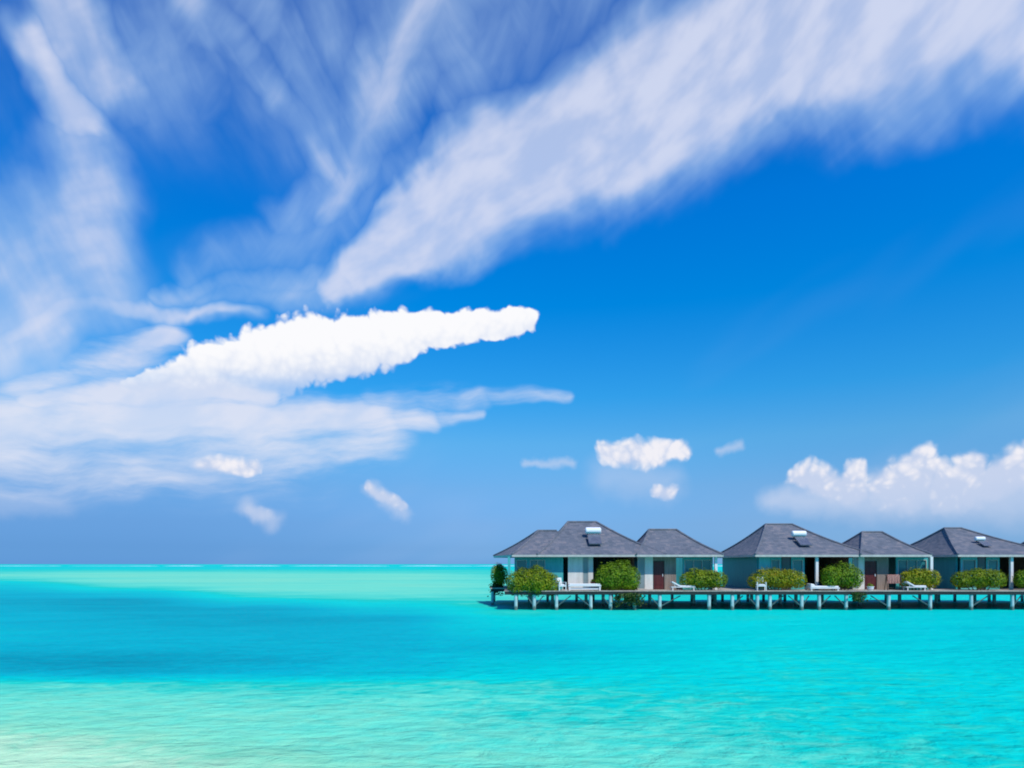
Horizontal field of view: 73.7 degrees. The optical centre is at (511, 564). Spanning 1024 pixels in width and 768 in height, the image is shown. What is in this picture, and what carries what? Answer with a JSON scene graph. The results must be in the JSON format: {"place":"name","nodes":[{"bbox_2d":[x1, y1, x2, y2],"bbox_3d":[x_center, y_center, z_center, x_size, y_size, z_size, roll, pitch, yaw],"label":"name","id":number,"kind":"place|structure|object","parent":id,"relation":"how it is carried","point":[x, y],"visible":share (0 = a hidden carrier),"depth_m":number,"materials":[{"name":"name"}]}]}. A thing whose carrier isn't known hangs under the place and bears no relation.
{"place":"outdoors","nodes":[
{"label":"outdoors","id":0,"kind":"place"},
{"bbox_2d":[0,564,1023,767],"bbox_3d":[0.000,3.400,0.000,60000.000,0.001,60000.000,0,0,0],"label":"water","id":1,"kind":"structure","parent":0,"point":[276,666],"depth_m":20.85,"materials":[{"name":"teal liquid"}]},
{"bbox_2d":[490,521,723,609],"bbox_3d":[7.162,0.989,56.429,17.965,9.223,12.057,0,0,0],"label":"water villa","id":2,"kind":"object","parent":1,"relation":"in","point":[573,552],"visible":0.77,"depth_m":52.83,"materials":[{"name":"grey"}]},
{"bbox_2d":[487,583,503,596],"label":"trailing plant","id":3,"kind":"object","parent":2,"relation":"hanging from","point":[495,586],"visible":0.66,"depth_m":57.48,"materials":[{"name":"green plant"}]},
{"bbox_2d":[490,562,507,585],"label":"shrub","id":4,"kind":"object","parent":2,"relation":"on","point":[500,575],"visible":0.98,"depth_m":57.25,"materials":[{"name":"green plant"}]},
{"bbox_2d":[516,560,526,576],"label":"window","id":5,"kind":"structure","parent":2,"relation":"in","point":[519,563],"depth_m":52.86,"materials":[{"name":"teal glass"}]},
{"bbox_2d":[506,564,560,596],"bbox_3d":[1.531,1.142,51.040,4.310,2.630,2.392,0,0,0],"label":"shrub","id":6,"kind":"object","parent":2,"relation":"on","point":[537,581],"visible":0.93,"depth_m":50.38,"materials":[{"name":"green plant"}]},
{"bbox_2d":[530,560,544,574],"bbox_3d":[1.979,0.380,52.828,1.179,1.437,0.095,0,0,0],"label":"window","id":7,"kind":"structure","parent":2,"relation":"in","point":[540,562],"depth_m":52.86,"materials":[{"name":"teal glass"}]},
{"bbox_2d":[555,578,565,590],"bbox_3d":[3.607,1.485,50.824,0.620,0.950,0.697,0,0,-25],"label":"armchair","id":8,"kind":"object","parent":2,"relation":"on","point":[561,584],"visible":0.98,"depth_m":50.64,"materials":[{"name":"white paint"}]},
{"bbox_2d":[568,584,600,589],"bbox_3d":[5.426,1.710,51.150,2.460,0.500,0.640,0,0,0],"label":"bench","id":9,"kind":"object","parent":2,"relation":"on","point":[569,585],"visible":0.94,"depth_m":50.87,"materials":[{"name":"white paint"}]},
{"bbox_2d":[582,557,588,587],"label":"window","id":10,"kind":"structure","parent":2,"relation":"in","point":[585,560],"depth_m":52.83,"materials":[{"name":"white glass"}]},
{"bbox_2d":[590,579,595,587],"bbox_3d":[6.254,1.526,52.348,0.513,0.870,0.507,0,0,0],"label":"plant pot","id":11,"kind":"object","parent":2,"relation":"on","point":[592,581],"visible":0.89,"depth_m":52.18,"materials":[{"name":"ceramic"}]},
{"bbox_2d":[594,558,640,589],"bbox_3d":[7.984,0.759,51.238,3.696,2.492,2.090,0,0,0],"label":"shrub","id":12,"kind":"object","parent":2,"relation":"on","point":[626,575],"visible":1,"depth_m":50.88,"materials":[{"name":"green plant"}]},
{"bbox_2d":[612,592,646,606],"bbox_3d":[8.642,2.629,50.242,2.586,1.142,0.916,0,0,0],"label":"trailing plant","id":13,"kind":"object","parent":2,"relation":"hanging from","point":[628,597],"visible":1,"depth_m":50.18,"materials":[{"name":"green plant"}]},
{"bbox_2d":[637,557,644,588],"bbox_3d":[10.007,0.695,52.840,0.597,2.507,0.080,0,0,0],"label":"window","id":14,"kind":"structure","parent":2,"relation":"in","point":[640,560],"depth_m":52.83,"materials":[{"name":"blue glass"}]},
{"bbox_2d":[653,561,664,588],"bbox_3d":[11.352,0.840,52.845,0.896,2.217,0.150,0,0,0],"label":"door","id":15,"kind":"structure","parent":2,"relation":"in","point":[658,566],"depth_m":52.83,"materials":[{"name":"brown wood"}]},
{"bbox_2d":[669,581,695,589],"bbox_3d":[12.769,1.620,51.150,1.809,0.680,0.660,0,0,0],"label":"sun lounger","id":16,"kind":"object","parent":2,"relation":"on","point":[682,586],"visible":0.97,"depth_m":50.87,"materials":[{"name":"white paint"}]},
{"bbox_2d":[684,560,710,576],"bbox_3d":[14.376,0.380,52.828,2.075,1.437,0.095,0,0,0],"label":"window","id":17,"kind":"structure","parent":2,"relation":"in","point":[702,564],"depth_m":52.86,"materials":[{"name":"teal glass"}]},
{"bbox_2d":[678,567,727,589],"bbox_3d":[14.351,1.098,51.278,3.696,1.773,1.709,0,0,0],"label":"shrub","id":18,"kind":"object","parent":2,"relation":"on","point":[709,579],"visible":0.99,"depth_m":50.84,"materials":[{"name":"green plant"}]},
{"bbox_2d":[690,523,950,609],"bbox_3d":[23.874,1.090,56.426,17.117,9.021,12.053,0,0,0],"label":"water villa","id":19,"kind":"object","parent":1,"relation":"in","point":[876,557],"visible":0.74,"depth_m":52.89,"materials":[{"name":"grey"}]},
{"bbox_2d":[756,577,766,590],"bbox_3d":[18.583,1.460,50.948,0.670,1.000,0.697,0,0,10],"label":"armchair","id":20,"kind":"object","parent":19,"relation":"on","point":[760,585],"visible":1,"depth_m":50.66,"materials":[{"name":"white paint"}]},
{"bbox_2d":[771,560,779,575],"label":"window","id":21,"kind":"structure","parent":19,"relation":"in","point":[774,563],"depth_m":52.86,"materials":[{"name":"teal glass"}]},
{"bbox_2d":[747,567,806,589],"bbox_3d":[19.984,1.058,51.573,4.494,1.864,1.629,0,0,6],"label":"shrub","id":22,"kind":"object","parent":19,"relation":"on","point":[779,579],"visible":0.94,"depth_m":51.16,"materials":[{"name":"green plant"}]},
{"bbox_2d":[781,557,790,588],"bbox_3d":[21.210,0.695,52.840,0.747,2.507,0.080,0,0,0],"label":"window","id":23,"kind":"structure","parent":19,"relation":"in","point":[785,561],"depth_m":52.83,"materials":[{"name":"blue glass"}]},
{"bbox_2d":[793,560,802,576],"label":"window","id":24,"kind":"structure","parent":19,"relation":"in","point":[797,564],"depth_m":52.86,"materials":[{"name":"teal glass"}]},
{"bbox_2d":[804,583,839,590],"bbox_3d":[23.246,1.704,51.200,2.173,0.513,1.100,0,0,0],"label":"daybed","id":25,"kind":"object","parent":19,"relation":"on","point":[810,586],"visible":0.94,"depth_m":50.74,"materials":[{"name":"white paint"}]},
{"bbox_2d":[820,561,864,589],"bbox_3d":[24.715,0.862,51.256,3.343,2.234,1.900,0,0,0],"label":"shrub","id":26,"kind":"object","parent":19,"relation":"on","point":[841,576],"visible":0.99,"depth_m":50.88,"materials":[{"name":"green plant"}]},
{"bbox_2d":[852,557,858,588],"bbox_3d":[26.587,0.695,52.840,0.448,2.507,0.080,0,0,0],"label":"window","id":27,"kind":"structure","parent":19,"relation":"in","point":[855,560],"depth_m":52.83,"materials":[{"name":"blue glass"}]},
{"bbox_2d":[849,591,870,602],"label":"trailing plant","id":28,"kind":"object","parent":19,"relation":"hanging from","point":[858,597],"visible":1,"depth_m":50.18,"materials":[{"name":"green plant"}]},
{"bbox_2d":[866,583,873,589],"bbox_3d":[26.815,1.683,51.100,0.532,0.556,0.546,0,0,0],"label":"plant pot","id":29,"kind":"object","parent":19,"relation":"on","point":[869,586],"visible":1,"depth_m":50.97,"materials":[{"name":"white ceramic"}]},
{"bbox_2d":[864,561,876,588],"bbox_3d":[27.744,0.840,52.845,0.971,2.217,0.150,0,0,0],"label":"door","id":30,"kind":"structure","parent":19,"relation":"in","point":[870,567],"depth_m":52.81,"materials":[{"name":"brown wood"}]},
{"bbox_2d":[884,575,902,589],"bbox_3d":[28.605,1.384,51.200,1.240,1.163,0.489,0,0,0],"label":"towel rack","id":31,"kind":"object","parent":19,"relation":"on","point":[887,585],"visible":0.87,"depth_m":51.18,"materials":[{"name":"brown wood"}]},
{"bbox_2d":[887,575,899,582],"bbox_3d":[28.585,1.115,51.197,0.920,0.665,0.265,0,0,0],"label":"towel","id":32,"kind":"object","parent":31,"relation":"hanging from","point":[893,578],"visible":1,"depth_m":51.12,"materials":[{"name":"pink fabric"}]},
{"bbox_2d":[898,560,926,577],"bbox_3d":[30.956,0.380,52.828,2.224,1.437,0.095,0,0,0],"label":"window","id":33,"kind":"structure","parent":19,"relation":"in","point":[903,565],"depth_m":52.86,"materials":[{"name":"teal glass"}]},
{"bbox_2d":[902,581,926,590],"bbox_3d":[30.104,1.620,51.100,1.518,0.680,0.660,0,0,0],"label":"sun lounger","id":34,"kind":"object","parent":19,"relation":"on","point":[916,586],"visible":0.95,"depth_m":50.81,"materials":[{"name":"white paint"}]},
{"bbox_2d":[900,566,941,589],"bbox_3d":[30.823,1.056,51.587,3.184,1.848,1.587,0,0,0],"label":"shrub","id":35,"kind":"object","parent":19,"relation":"on","point":[925,577],"visible":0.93,"depth_m":51.19,"materials":[{"name":"green plant"}]},
{"bbox_2d":[884,527,1023,609],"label":"water villa","id":36,"kind":"object","parent":1,"relation":"in","point":[955,549],"visible":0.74,"depth_m":54.02,"materials":[{"name":"grey"}]},
{"bbox_2d":[963,560,975,576],"bbox_3d":[35.362,0.380,52.828,1.030,1.437,0.095,0,0,0],"label":"window","id":37,"kind":"structure","parent":36,"relation":"in","point":[967,564],"depth_m":52.86,"materials":[{"name":"teal glass"}]},
{"bbox_2d":[950,568,1008,589],"bbox_3d":[35.101,1.026,51.324,4.063,1.919,1.768,0,0,0],"label":"shrub","id":38,"kind":"object","parent":36,"relation":"on","point":[978,579],"visible":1,"depth_m":50.92,"materials":[{"name":"green plant"}]},
{"bbox_2d":[977,557,985,588],"bbox_3d":[36.333,0.695,52.840,0.672,2.507,0.080,0,0,0],"label":"window","id":39,"kind":"structure","parent":36,"relation":"in","point":[981,561],"depth_m":52.83,"materials":[{"name":"blue glass"}]},
{"bbox_2d":[988,560,997,577],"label":"window","id":40,"kind":"structure","parent":36,"relation":"in","point":[993,564],"depth_m":52.86,"materials":[{"name":"teal glass"}]},
{"bbox_2d":[1012,570,1023,587],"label":"shrub","id":41,"kind":"object","parent":36,"relation":"on","point":[1020,580],"visible":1,"depth_m":51.23,"materials":[{"name":"green plant"}]},
{"bbox_2d":[0,0,1023,563],"label":"sky","id":42,"kind":"structure","parent":0,"point":[281,281],"materials":[{"name":"blue"}]}
]}

